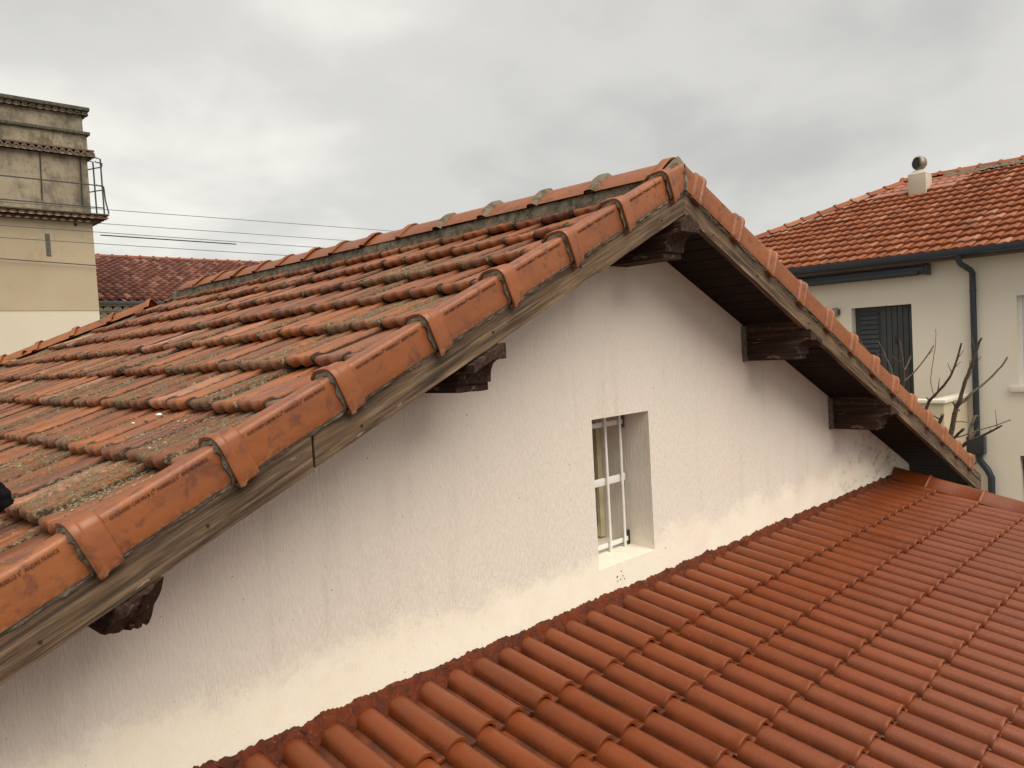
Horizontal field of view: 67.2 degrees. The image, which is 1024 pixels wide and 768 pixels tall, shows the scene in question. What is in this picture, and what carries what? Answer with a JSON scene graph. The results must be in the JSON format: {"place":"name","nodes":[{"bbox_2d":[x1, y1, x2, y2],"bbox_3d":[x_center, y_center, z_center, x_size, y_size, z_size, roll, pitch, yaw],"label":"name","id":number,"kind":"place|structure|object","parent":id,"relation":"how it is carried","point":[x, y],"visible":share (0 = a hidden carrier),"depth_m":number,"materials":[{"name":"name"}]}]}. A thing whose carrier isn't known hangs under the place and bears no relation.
{"place":"outdoors","nodes":[
{"label":"outdoors","id":0,"kind":"place"},
{"bbox_2d":[0,93,108,355],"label":"tower","id":1,"kind":"structure","parent":0,"point":[47,140],"depth_m":15.94,"materials":[{"name":"concrete"}]},
{"bbox_2d":[45,234,50,255],"bbox_3d":[-9.562,-2.870,15.889,0.084,0.455,0.016,-6,3,-45],"label":"slot window","id":2,"kind":"structure","parent":1,"relation":"in","point":[47,236],"depth_m":15.88,"materials":[{"name":"grey glass"}]},
{"bbox_2d":[0,258,96,265],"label":"overhead cable","id":3,"kind":"object","parent":1,"relation":"attached to","point":[48,262],"visible":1,"depth_m":15.84,"materials":[{"name":"metal"}]},
{"bbox_2d":[0,157,109,213],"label":"railing","id":4,"kind":"object","parent":1,"relation":"on","point":[102,190],"visible":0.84,"depth_m":16.39,"materials":[{"name":"metal"}]},
{"bbox_2d":[99,223,348,240],"bbox_3d":[8.073,-5.062,32.860,47.357,0.061,0.010,-6,3,-45],"label":"overhead cable","id":5,"kind":"object","parent":1,"relation":"attached to","point":[218,231],"visible":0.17,"depth_m":17.98,"materials":[{"name":"metal"}]},
{"bbox_2d":[0,237,285,255],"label":"overhead cable","id":6,"kind":"object","parent":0,"point":[139,246],"visible":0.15,"depth_m":14.56,"materials":[{"name":"metal"}]},
{"bbox_2d":[0,225,314,247],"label":"overhead cable","id":7,"kind":"object","parent":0,"point":[156,236],"visible":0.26,"depth_m":14.74,"materials":[{"name":"metal"}]},
{"bbox_2d":[95,253,262,318],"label":"long building","id":8,"kind":"structure","parent":0,"point":[124,282],"depth_m":22.00,"materials":[{"name":"tile"}]},
{"bbox_2d":[0,201,387,230],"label":"overhead cable","id":9,"kind":"object","parent":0,"point":[184,215],"visible":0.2,"depth_m":15.44,"materials":[{"name":"metal"}]},
{"bbox_2d":[0,156,981,767],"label":"gabled house","id":10,"kind":"structure","parent":0,"point":[340,474],"depth_m":3.27,"materials":[{"name":"beige paint"}]},
{"bbox_2d":[0,482,14,512],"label":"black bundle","id":11,"kind":"object","parent":10,"relation":"on","point":[7,500],"visible":1,"depth_m":2.34,"materials":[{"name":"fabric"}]},
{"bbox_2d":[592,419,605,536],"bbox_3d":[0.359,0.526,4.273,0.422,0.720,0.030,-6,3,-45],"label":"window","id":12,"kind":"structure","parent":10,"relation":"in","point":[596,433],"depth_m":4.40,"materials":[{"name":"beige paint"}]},
{"bbox_2d":[0,0,1023,260],"label":"sky","id":13,"kind":"structure","parent":0,"point":[379,115],"materials":[{"name":"grey"}]},
{"bbox_2d":[193,467,1023,767],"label":"annex","id":14,"kind":"object","parent":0,"point":[879,623],"visible":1,"depth_m":3.37,"materials":[{"name":"tile"}]},
{"bbox_2d":[755,155,1023,501],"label":"neighbour house","id":15,"kind":"structure","parent":0,"point":[889,266],"depth_m":14.77,"materials":[{"name":"paint"}]},
{"bbox_2d":[832,308,839,316],"bbox_3d":[6.658,-1.473,15.824,0.118,0.180,0.120,-6,3,-45],"label":"wall lamp","id":16,"kind":"object","parent":15,"relation":"attached to","point":[836,311],"visible":0.89,"depth_m":15.79,"materials":[{"name":"grey metal"}]},
{"bbox_2d":[855,304,913,393],"bbox_3d":[7.485,-0.447,15.436,0.102,2.220,1.139,-6,3,-45],"label":"door","id":17,"kind":"structure","parent":15,"relation":"in","point":[886,325],"depth_m":15.34,"materials":[{"name":"paint"}]},
{"bbox_2d":[908,156,931,195],"bbox_3d":[9.455,-4.726,17.867,0.440,1.108,0.380,-6,3,-45],"label":"chimney","id":18,"kind":"object","parent":15,"relation":"on","point":[919,179],"visible":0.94,"depth_m":17.73,"materials":[{"name":"concrete"}]},
{"bbox_2d":[1018,295,1023,384],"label":"window","id":19,"kind":"structure","parent":15,"relation":"in","point":[1020,298],"depth_m":13.72,"materials":[{"name":"white paint"}]},
{"bbox_2d":[1020,456,1023,477],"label":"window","id":20,"kind":"structure","parent":15,"relation":"in","point":[1022,457],"depth_m":13.90,"materials":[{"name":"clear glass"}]},
{"bbox_2d":[854,329,1009,487],"bbox_3d":[5.717,1.545,10.329,1.016,4.598,1.756,-6,3,-45],"label":"bare tree","id":21,"kind":"object","parent":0,"point":[958,403],"visible":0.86,"depth_m":10.04,"materials":[{"name":"brown plant"}]},
{"bbox_2d":[917,393,968,485],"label":"terrace parapet","id":22,"kind":"structure","parent":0,"point":[938,407],"depth_m":13.56,"materials":[{"name":"white paint"}]}
]}

